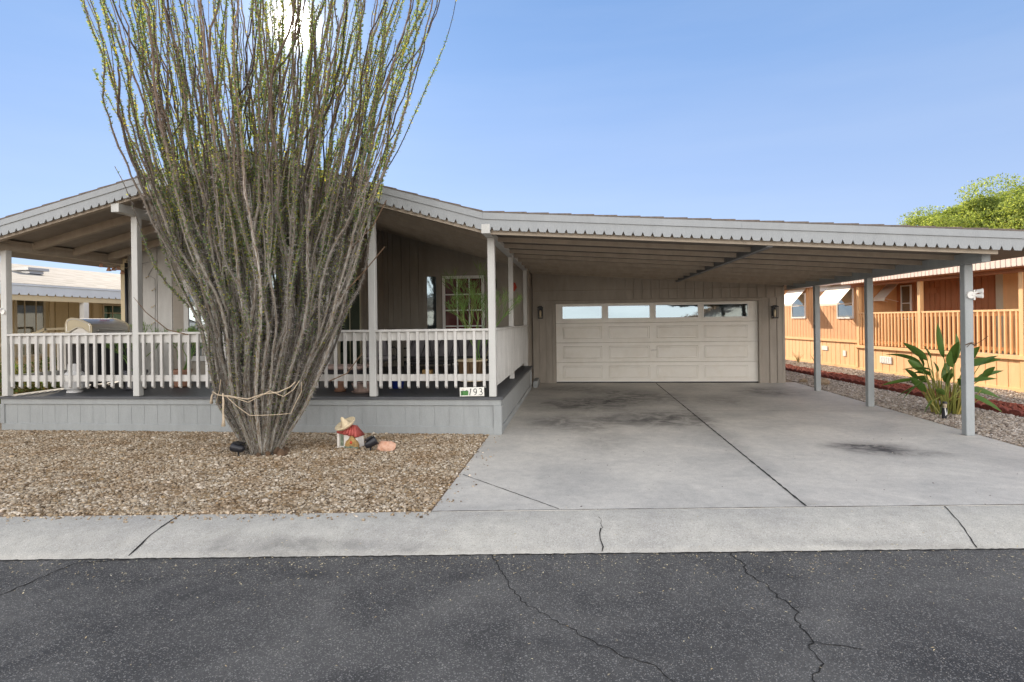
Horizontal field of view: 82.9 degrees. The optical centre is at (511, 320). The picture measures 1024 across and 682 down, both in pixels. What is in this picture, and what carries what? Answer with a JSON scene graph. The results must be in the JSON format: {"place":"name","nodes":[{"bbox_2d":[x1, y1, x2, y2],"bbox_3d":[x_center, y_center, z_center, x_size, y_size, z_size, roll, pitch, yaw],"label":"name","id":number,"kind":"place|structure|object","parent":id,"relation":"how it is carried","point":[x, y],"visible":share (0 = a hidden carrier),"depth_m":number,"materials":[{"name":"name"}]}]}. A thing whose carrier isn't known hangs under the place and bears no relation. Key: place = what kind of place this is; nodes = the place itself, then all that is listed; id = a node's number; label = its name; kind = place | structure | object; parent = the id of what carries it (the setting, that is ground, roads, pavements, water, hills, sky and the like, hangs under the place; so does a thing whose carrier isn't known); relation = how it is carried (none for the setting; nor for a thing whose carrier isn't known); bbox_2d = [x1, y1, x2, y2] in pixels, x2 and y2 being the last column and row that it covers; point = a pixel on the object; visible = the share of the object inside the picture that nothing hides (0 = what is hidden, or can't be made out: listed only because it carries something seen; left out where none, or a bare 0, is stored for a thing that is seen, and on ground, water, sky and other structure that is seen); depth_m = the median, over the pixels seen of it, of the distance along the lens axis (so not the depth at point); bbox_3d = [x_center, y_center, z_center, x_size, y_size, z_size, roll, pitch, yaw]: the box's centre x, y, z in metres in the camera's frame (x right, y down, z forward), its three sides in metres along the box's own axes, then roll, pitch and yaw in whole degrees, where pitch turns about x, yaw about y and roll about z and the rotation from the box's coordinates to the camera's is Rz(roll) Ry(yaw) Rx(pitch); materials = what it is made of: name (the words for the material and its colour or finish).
{"place":"outdoors","nodes":[
{"label":"outdoors","id":0,"kind":"place"},
{"bbox_2d":[318,364,368,383],"bbox_3d":[-3.019,0.980,10.400,0.870,0.360,0.640,-1,0,6],"label":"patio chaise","id":1,"kind":"object","parent":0,"point":[340,368],"visible":0.28,"depth_m":10.11,"materials":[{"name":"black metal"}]},
{"bbox_2d":[0,548,1023,681],"bbox_3d":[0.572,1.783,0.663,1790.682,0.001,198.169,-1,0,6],"label":"road","id":2,"kind":"structure","parent":0,"point":[960,652],"depth_m":3.48,"materials":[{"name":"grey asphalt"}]},
{"bbox_2d":[0,505,1023,559],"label":"kerb","id":3,"kind":"structure","parent":2,"relation":"on","point":[682,530],"depth_m":4.71,"materials":[{"name":"concrete"}]},
{"bbox_2d":[6,511,430,523],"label":"stray gravel","id":4,"kind":"structure","parent":3,"relation":"on","point":[270,514],"depth_m":5.07,"materials":[{"name":"gravel"}]},
{"bbox_2d":[13,508,1017,549],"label":"leaf litter","id":5,"kind":"object","parent":3,"relation":"on","point":[583,534],"visible":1,"depth_m":4.69,"materials":[{"name":"brown plant"}]},
{"bbox_2d":[128,506,977,555],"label":"kerb joints","id":6,"kind":"object","parent":3,"relation":"on","point":[137,547],"visible":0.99,"depth_m":4.66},
{"bbox_2d":[0,548,1023,681],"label":"road cracks","id":7,"kind":"object","parent":2,"relation":"on","point":[822,664],"visible":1,"depth_m":4.42,"materials":[{"name":"black asphalt"}]},
{"bbox_2d":[0,0,1023,273],"label":"sky","id":8,"kind":"structure","parent":0,"point":[836,111],"materials":[{"name":"blue"}]},
{"bbox_2d":[431,382,1023,511],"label":"driveway","id":9,"kind":"structure","parent":0,"point":[861,441],"depth_m":7.06,"materials":[{"name":"concrete"}]},
{"bbox_2d":[435,436,499,506],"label":"stray gravel","id":10,"kind":"structure","parent":9,"relation":"on","point":[468,475],"depth_m":6.29,"materials":[{"name":"beige gravel"}]},
{"bbox_2d":[532,274,785,382],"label":"garage","id":11,"kind":"structure","parent":9,"relation":"on","point":[591,329],"depth_m":15.16,"materials":[{"name":"paint"}]},
{"bbox_2d":[537,306,542,318],"bbox_3d":[0.752,-0.216,15.354,0.146,0.332,0.172,-1,0,6],"label":"wall lantern","id":12,"kind":"object","parent":11,"relation":"attached to","point":[540,311],"depth_m":15.32,"materials":[{"name":"black metal"}]},
{"bbox_2d":[556,301,757,382],"bbox_3d":[3.748,0.577,15.185,5.170,2.100,0.089,-1,0,6],"label":"garage door","id":13,"kind":"structure","parent":11,"relation":"in","point":[663,346],"depth_m":15.17,"materials":[{"name":"metal"}]},
{"bbox_2d":[771,305,778,317],"bbox_3d":[6.656,-0.224,14.696,0.146,0.332,0.172,-1,0,6],"label":"wall lantern","id":14,"kind":"object","parent":11,"relation":"attached to","point":[774,311],"depth_m":14.67,"materials":[{"name":"black metal"}]},
{"bbox_2d":[631,410,723,410],"bbox_3d":[3.432,1.630,10.507,6.551,0.001,0.031,-1,0,6],"label":"driveway score","id":15,"kind":"object","parent":9,"relation":"on","point":[674,410],"visible":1,"depth_m":10.55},
{"bbox_2d":[483,419,991,509],"bbox_3d":[2.954,1.639,7.291,6.568,0.014,4.854,-1,0,6],"label":"driveway grit","id":16,"kind":"object","parent":9,"relation":"on","point":[738,462],"visible":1,"depth_m":6.69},
{"bbox_2d":[458,383,1018,510],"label":"driveway joints","id":17,"kind":"object","parent":9,"relation":"on","point":[794,496],"visible":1,"depth_m":5.19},
{"bbox_2d":[482,211,1023,435],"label":"carport","id":18,"kind":"object","parent":9,"relation":"on","point":[789,255],"visible":0.94,"depth_m":8.29,"materials":[{"name":"paint"}]},
{"bbox_2d":[966,288,983,299],"bbox_3d":[6.383,-0.362,7.996,0.152,0.156,0.176,-1,0,-41],"label":"security light","id":19,"kind":"object","parent":18,"relation":"attached to","point":[972,294],"visible":1,"depth_m":7.98,"materials":[{"name":"white paint"}]},
{"bbox_2d":[785,362,1023,447],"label":"side yard","id":20,"kind":"structure","parent":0,"point":[944,387],"depth_m":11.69,"materials":[{"name":"grey gravel"}]},
{"bbox_2d":[821,378,829,384],"bbox_3d":[7.626,1.513,14.234,0.328,0.204,0.250,-1,0,6],"label":"rock","id":21,"kind":"object","parent":20,"relation":"on","point":[825,381],"visible":0.51,"depth_m":14.15,"materials":[{"name":"beige stone"}]},
{"bbox_2d":[889,387,896,391],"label":"edging block","id":22,"kind":"structure","parent":20,"relation":"on","point":[892,389],"depth_m":12.81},
{"bbox_2d":[897,388,905,393],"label":"edging block","id":23,"kind":"structure","parent":20,"relation":"on","point":[900,390],"depth_m":12.53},
{"bbox_2d":[784,257,1023,392],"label":"mobile home","id":24,"kind":"object","parent":20,"relation":"on","point":[1000,283],"visible":0.59,"depth_m":16.60,"materials":[{"name":"orange"}]},
{"bbox_2d":[791,293,805,317],"bbox_3d":[10.757,-0.547,21.783,0.040,0.930,1.000,-1,0,-1],"label":"window","id":25,"kind":"structure","parent":24,"relation":"in","point":[797,311],"depth_m":21.69,"materials":[{"name":"glass"}]},
{"bbox_2d":[820,285,829,291],"bbox_3d":[10.789,-1.127,20.034,0.012,0.230,0.700,-1,0,-1],"label":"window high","id":26,"kind":"structure","parent":24,"relation":"in","point":[822,288],"depth_m":20.07,"materials":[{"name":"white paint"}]},
{"bbox_2d":[836,288,853,318],"bbox_3d":[10.817,-0.553,18.834,0.040,0.980,0.900,-1,0,-1],"label":"window","id":27,"kind":"structure","parent":24,"relation":"in","point":[844,311],"depth_m":18.71,"materials":[{"name":"glass"}]},
{"bbox_2d":[900,285,911,319],"bbox_3d":[11.982,-0.553,17.632,0.040,1.050,0.450,-1,0,-1],"label":"window","id":28,"kind":"structure","parent":24,"relation":"in","point":[905,290],"depth_m":17.62,"materials":[{"name":"white paint"}]},
{"bbox_2d":[859,309,1018,354],"bbox_3d":[10.866,0.244,15.209,0.090,0.985,5.540,-1,0,-1],"label":"porch railing","id":29,"kind":"object","parent":24,"relation":"attached to","point":[1005,313],"visible":0.77,"depth_m":14.56,"materials":[{"name":"wood"}]},
{"bbox_2d":[995,273,1018,353],"bbox_3d":[12.061,-0.219,13.708,0.050,2.020,1.400,-1,0,-1],"label":"door","id":30,"kind":"structure","parent":24,"relation":"in","point":[1007,297],"depth_m":14.10,"materials":[{"name":"beige paint"}]},
{"bbox_2d":[785,359,1023,403],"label":"pale gravel","id":31,"kind":"structure","parent":20,"relation":"on","point":[1002,394],"depth_m":15.23,"materials":[{"name":"beige gravel"}]},
{"bbox_2d":[785,364,1023,412],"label":"lava rock","id":32,"kind":"object","parent":20,"relation":"on","point":[1008,405],"visible":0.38,"depth_m":13.83,"materials":[{"name":"red stone"}]},
{"bbox_2d":[915,392,924,397],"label":"edging block","id":33,"kind":"structure","parent":20,"relation":"on","point":[919,394],"depth_m":11.92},
{"bbox_2d":[881,323,1002,416],"bbox_3d":[7.288,0.821,9.813,1.810,1.564,1.088,-1,0,6],"label":"bird of paradise","id":34,"kind":"object","parent":20,"relation":"on","point":[947,376],"visible":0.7,"depth_m":9.74,"materials":[{"name":"green plant"}]},
{"bbox_2d":[941,401,947,418],"bbox_3d":[6.964,1.446,9.338,0.086,0.289,0.076,-1,0,6],"label":"path light","id":35,"kind":"object","parent":20,"relation":"on","point":[944,409],"visible":0.98,"depth_m":9.31,"materials":[{"name":"black plastic"}]},
{"bbox_2d":[897,173,1023,228],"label":"tree","id":36,"kind":"object","parent":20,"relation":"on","point":[992,211],"visible":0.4,"depth_m":30.97,"materials":[{"name":"green plant"}]},
{"bbox_2d":[975,402,981,407],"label":"edging block","id":37,"kind":"structure","parent":20,"relation":"on","point":[978,405],"depth_m":10.38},
{"bbox_2d":[981,404,993,410],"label":"edging block","id":38,"kind":"structure","parent":20,"relation":"on","point":[986,407],"depth_m":10.16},
{"bbox_2d":[994,407,1008,413],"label":"edging block","id":39,"kind":"structure","parent":20,"relation":"on","point":[1004,410],"depth_m":9.82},
{"bbox_2d":[1008,409,1022,416],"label":"edging block","id":40,"kind":"structure","parent":20,"relation":"on","point":[1015,412],"depth_m":9.55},
{"bbox_3d":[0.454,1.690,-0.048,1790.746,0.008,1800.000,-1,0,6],"label":"ground","id":41,"kind":"structure","parent":0,"visible":0},
{"bbox_2d":[0,358,45,403],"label":"shrub","id":42,"kind":"object","parent":41,"relation":"on","point":[26,389],"visible":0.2,"depth_m":10.43,"materials":[{"name":"green plant"}]},
{"bbox_2d":[18,357,60,389],"bbox_3d":[-9.448,1.260,11.881,1.500,1.105,1.406,-1,0,6],"label":"shrub","id":43,"kind":"object","parent":41,"relation":"on","point":[49,385],"visible":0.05,"depth_m":11.68,"materials":[{"name":"green plant"}]},
{"bbox_2d":[0,263,120,391],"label":"mobile home","id":44,"kind":"object","parent":41,"relation":"on","point":[48,300],"visible":0.18,"depth_m":14.58,"materials":[{"name":"beige"}]},
{"bbox_2d":[14,300,45,357],"bbox_3d":[-11.878,0.172,14.304,0.040,1.430,0.800,-1,0,6],"label":"window","id":45,"kind":"structure","parent":44,"relation":"in","point":[29,316],"depth_m":14.27,"materials":[{"name":"beige paint"}]},
{"bbox_2d":[102,304,120,319],"bbox_3d":[-11.572,-0.192,17.086,0.040,0.550,1.200,-1,0,6],"label":"window","id":46,"kind":"structure","parent":44,"relation":"in","point":[108,310],"depth_m":16.80,"materials":[{"name":"beige paint"}]},
{"bbox_2d":[0,429,488,516],"bbox_3d":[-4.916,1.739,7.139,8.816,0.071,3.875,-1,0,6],"label":"gravel","id":47,"kind":"structure","parent":41,"relation":"on","point":[114,463],"depth_m":6.49,"materials":[{"name":"beige gravel"}]},
{"bbox_2d":[230,441,244,455],"bbox_3d":[-3.462,1.643,7.341,0.176,0.226,0.130,-1,0,6],"label":"garden spotlight","id":48,"kind":"object","parent":47,"relation":"on","point":[238,447],"visible":0.98,"depth_m":7.29,"materials":[{"name":"black plastic"}]},
{"bbox_2d":[80,0,456,456],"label":"ocotillo","id":49,"kind":"object","parent":47,"relation":"on","point":[260,359],"visible":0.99,"depth_m":7.15,"materials":[{"name":"green plant"}]},
{"bbox_2d":[210,380,317,426],"bbox_3d":[-3.209,1.012,7.458,1.415,0.583,0.724,-1,0,6],"label":"rope","id":50,"kind":"object","parent":49,"relation":"attached to","point":[223,416],"visible":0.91,"depth_m":7.17,"materials":[{"name":"beige fabric"}]},
{"bbox_2d":[335,417,364,448],"bbox_3d":[-2.196,1.503,7.817,0.380,0.423,0.311,-1,0,6],"label":"garden ornament","id":51,"kind":"object","parent":47,"relation":"on","point":[349,434],"visible":0.98,"depth_m":7.77,"materials":[{"name":"ceramic"}]},
{"bbox_2d":[340,434,343,445],"bbox_3d":[-2.281,1.600,7.781,0.045,0.160,0.011,-1,0,18],"label":"door","id":52,"kind":"structure","parent":51,"relation":"in","point":[341,435],"depth_m":7.78,"materials":[{"name":"green paint"}]},
{"bbox_2d":[364,435,378,450],"bbox_3d":[-1.827,1.615,7.534,0.182,0.239,0.124,-1,0,-14],"label":"garden spotlight","id":53,"kind":"object","parent":47,"relation":"on","point":[371,441],"visible":0.97,"depth_m":7.49,"materials":[{"name":"black plastic"}]},
{"bbox_2d":[377,440,395,451],"bbox_3d":[-1.649,1.655,7.594,0.246,0.167,0.183,-1,0,-17],"label":"rock","id":54,"kind":"object","parent":47,"relation":"on","point":[384,445],"visible":0.89,"depth_m":7.53,"materials":[{"name":"pink stone"}]},
{"bbox_2d":[0,148,532,396],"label":"mobile home","id":55,"kind":"object","parent":41,"relation":"on","point":[426,242],"visible":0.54,"depth_m":11.29,"materials":[{"name":"paint"}]},
{"bbox_2d":[0,308,5,313],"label":"security light","id":56,"kind":"object","parent":55,"relation":"attached to","point":[2,311],"visible":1,"depth_m":9.37,"materials":[{"name":"white paint"}]},
{"bbox_2d":[16,333,73,382],"bbox_3d":[-8.107,0.661,10.651,0.100,0.888,2.306,-1,0,6],"label":"porch railing","id":57,"kind":"object","parent":55,"relation":"attached to","point":[58,359],"visible":0.07,"depth_m":10.42,"materials":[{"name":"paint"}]},
{"bbox_2d":[7,333,132,388],"bbox_3d":[-7.079,0.648,9.319,2.206,0.888,0.100,-1,0,6],"label":"porch railing","id":58,"kind":"object","parent":55,"relation":"attached to","point":[61,340],"visible":0.98,"depth_m":9.29,"materials":[{"name":"paint"}]},
{"bbox_2d":[99,261,129,273],"bbox_3d":[-7.809,-1.044,11.414,0.188,0.213,0.646,-1,0,6],"label":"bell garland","id":59,"kind":"object","parent":55,"relation":"hanging from","point":[113,268],"visible":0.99,"depth_m":11.42,"materials":[{"name":"metal"}]},
{"bbox_2d":[126,261,156,328],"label":"string lights","id":60,"kind":"object","parent":55,"relation":"attached to","point":[152,290],"visible":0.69,"depth_m":11.75,"materials":[{"name":"black plastic"}]},
{"bbox_2d":[138,332,225,387],"bbox_3d":[-4.972,0.620,9.084,1.826,0.888,0.100,-1,0,6],"label":"porch railing","id":61,"kind":"object","parent":55,"relation":"attached to","point":[152,338],"visible":0.61,"depth_m":9.10,"materials":[{"name":"paint"}]},
{"bbox_2d":[183,274,226,360],"bbox_3d":[-6.155,-0.054,11.643,0.910,1.730,0.040,-1,0,6],"label":"window","id":62,"kind":"structure","parent":55,"relation":"in","point":[189,320],"depth_m":11.67,"materials":[{"name":"glass"}]},
{"bbox_2d":[272,270,301,330],"bbox_3d":[-4.709,-0.108,11.482,1.200,1.800,0.040,-1,0,6],"label":"window","id":63,"kind":"structure","parent":55,"relation":"in","point":[275,270],"depth_m":11.46,"materials":[{"name":"paint"}]},
{"bbox_2d":[271,330,368,387],"bbox_3d":[-3.054,0.594,8.871,1.826,0.887,0.100,-1,0,6],"label":"porch railing","id":64,"kind":"object","parent":55,"relation":"attached to","point":[359,335],"visible":0.39,"depth_m":8.78,"materials":[{"name":"paint"}]},
{"bbox_2d":[337,277,361,363],"bbox_3d":[-3.474,0.086,12.426,0.040,2.080,1.230,-1,0,6],"label":"sliding door","id":65,"kind":"structure","parent":55,"relation":"in","point":[353,322],"depth_m":12.60,"materials":[{"name":"beige paint"}]},
{"bbox_2d":[375,328,488,387],"bbox_3d":[-1.190,0.570,8.663,1.716,0.888,0.100,-1,0,6],"label":"porch railing","id":66,"kind":"object","parent":55,"relation":"attached to","point":[417,335],"visible":0.97,"depth_m":8.63,"materials":[{"name":"paint"}]},
{"bbox_2d":[442,275,485,365],"bbox_3d":[-1.206,-0.004,14.503,1.110,2.260,0.060,-1,0,6],"label":"window","id":67,"kind":"structure","parent":55,"relation":"in","point":[449,320],"depth_m":14.51,"materials":[{"name":"glass"}]},
{"bbox_2d":[496,326,514,384],"bbox_3d":[-0.135,0.556,9.871,0.100,0.888,2.521,-1,0,6],"label":"porch railing","id":68,"kind":"object","parent":55,"relation":"attached to","point":[505,349],"visible":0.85,"depth_m":9.70,"materials":[{"name":"paint"}]},
{"bbox_2d":[514,325,527,369],"bbox_3d":[0.181,0.552,12.707,0.100,0.888,3.005,-1,0,6],"label":"porch railing","id":69,"kind":"object","parent":55,"relation":"attached to","point":[520,345],"visible":0.94,"depth_m":12.33,"materials":[{"name":"paint"}]},
{"bbox_2d":[0,366,538,434],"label":"porch deck","id":70,"kind":"structure","parent":41,"relation":"on","point":[431,409],"depth_m":9.13,"materials":[{"name":"paint"}]},
{"bbox_2d":[64,364,84,392],"bbox_3d":[-7.441,0.978,9.866,0.310,0.480,0.310,-1,0,6],"label":"propane tank","id":71,"kind":"object","parent":70,"relation":"on","point":[75,389],"visible":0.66,"depth_m":9.78,"materials":[{"name":"white metal"}]},
{"bbox_2d":[65,318,129,387],"bbox_3d":[-7.644,0.582,10.774,0.595,1.272,1.500,-1,0,6],"label":"gas grill","id":72,"kind":"object","parent":70,"relation":"on","point":[108,325],"visible":0.52,"depth_m":10.48,"materials":[{"name":"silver metal"}]},
{"bbox_2d":[122,369,147,390],"bbox_3d":[-6.584,1.036,10.143,0.399,0.338,0.395,-1,0,6],"label":"flower pot","id":73,"kind":"object","parent":70,"relation":"on","point":[126,382],"visible":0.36,"depth_m":10.01,"materials":[{"name":"ceramic"}]},
{"bbox_2d":[106,322,168,370],"bbox_3d":[-6.522,0.436,10.003,0.999,0.912,0.665,-1,0,-19],"label":"pencil cactus","id":74,"kind":"object","parent":73,"relation":"in","point":[125,345],"visible":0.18,"depth_m":10.11,"materials":[{"name":"green plant"}]},
{"bbox_2d":[173,369,192,387],"bbox_3d":[-5.963,1.038,10.476,0.357,0.318,0.353,-1,0,6],"label":"flower pot","id":75,"kind":"object","parent":70,"relation":"on","point":[184,383],"visible":0.46,"depth_m":10.36,"materials":[{"name":"ceramic"}]},
{"bbox_2d":[167,323,203,369],"bbox_3d":[-5.735,0.472,10.364,0.687,0.858,1.021,-1,0,-9],"label":"pencil cactus","id":76,"kind":"object","parent":75,"relation":"in","point":[194,344],"visible":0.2,"depth_m":10.41,"materials":[{"name":"green plant"}]},
{"bbox_2d":[334,381,346,391],"bbox_3d":[-2.804,1.076,9.470,0.210,0.158,0.208,-1,0,6],"label":"flower pot","id":77,"kind":"object","parent":70,"relation":"on","point":[340,388],"visible":0.65,"depth_m":9.40,"materials":[{"name":"ceramic"}]},
{"bbox_2d":[351,381,368,393],"bbox_3d":[-2.394,1.071,9.274,0.357,0.158,0.353,-1,0,6],"label":"flower pot","id":78,"kind":"object","parent":70,"relation":"on","point":[360,389],"visible":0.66,"depth_m":9.16,"materials":[{"name":"brown ceramic"}]},
{"bbox_2d":[362,341,397,373],"bbox_3d":[-2.662,0.685,11.703,0.567,0.922,0.651,-1,0,6],"label":"metal chair","id":79,"kind":"object","parent":70,"relation":"on","point":[385,351],"visible":0.25,"depth_m":11.53,"materials":[{"name":"black metal"}]},
{"bbox_2d":[392,381,404,388],"bbox_3d":[-1.907,1.035,9.672,0.260,0.180,0.257,-1,0,6],"label":"flower pot","id":80,"kind":"object","parent":70,"relation":"on","point":[394,384],"visible":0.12,"depth_m":9.59,"materials":[{"name":"blue ceramic"}]},
{"bbox_2d":[422,369,432,373],"bbox_3d":[-1.638,1.032,11.277,0.180,0.160,0.150,-1,0,6],"label":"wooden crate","id":81,"kind":"object","parent":70,"relation":"on","point":[430,371],"visible":0.48,"depth_m":11.21,"materials":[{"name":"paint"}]},
{"bbox_2d":[405,361,452,373],"bbox_3d":[-1.615,0.979,11.350,0.850,0.325,0.500,-1,0,6],"label":"coffee table","id":82,"kind":"object","parent":70,"relation":"on","point":[413,363],"visible":0.53,"depth_m":11.32,"materials":[{"name":"black metal"}]},
{"bbox_2d":[404,340,488,373],"bbox_3d":[-1.294,0.710,12.589,1.950,0.855,0.785,-1,0,6],"label":"outdoor sofa","id":83,"kind":"object","parent":70,"relation":"on","point":[450,349],"visible":0.34,"depth_m":12.33,"materials":[{"name":"black metal"}]},
{"bbox_2d":[460,387,483,395],"bbox_3d":[-0.590,1.048,8.532,0.366,0.138,0.017,-1,0,6],"label":"house number sign","id":84,"kind":"object","parent":70,"relation":"attached to","point":[471,391],"visible":1,"depth_m":8.53,"materials":[{"name":"ceramic"}]},
{"bbox_2d":[457,358,487,381],"bbox_3d":[-0.732,0.920,10.748,0.570,0.400,0.570,-1,0,6],"label":"barrel planter","id":85,"kind":"object","parent":70,"relation":"on","point":[479,366],"visible":0.48,"depth_m":10.53,"materials":[{"name":"brown wood"}]},
{"bbox_2d":[441,262,521,359],"bbox_3d":[-0.540,-0.150,10.711,1.575,1.884,1.495,-1,0,6],"label":"pencil cactus","id":86,"kind":"object","parent":85,"relation":"in","point":[472,294],"visible":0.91,"depth_m":10.58,"materials":[{"name":"green plant"}]}
]}

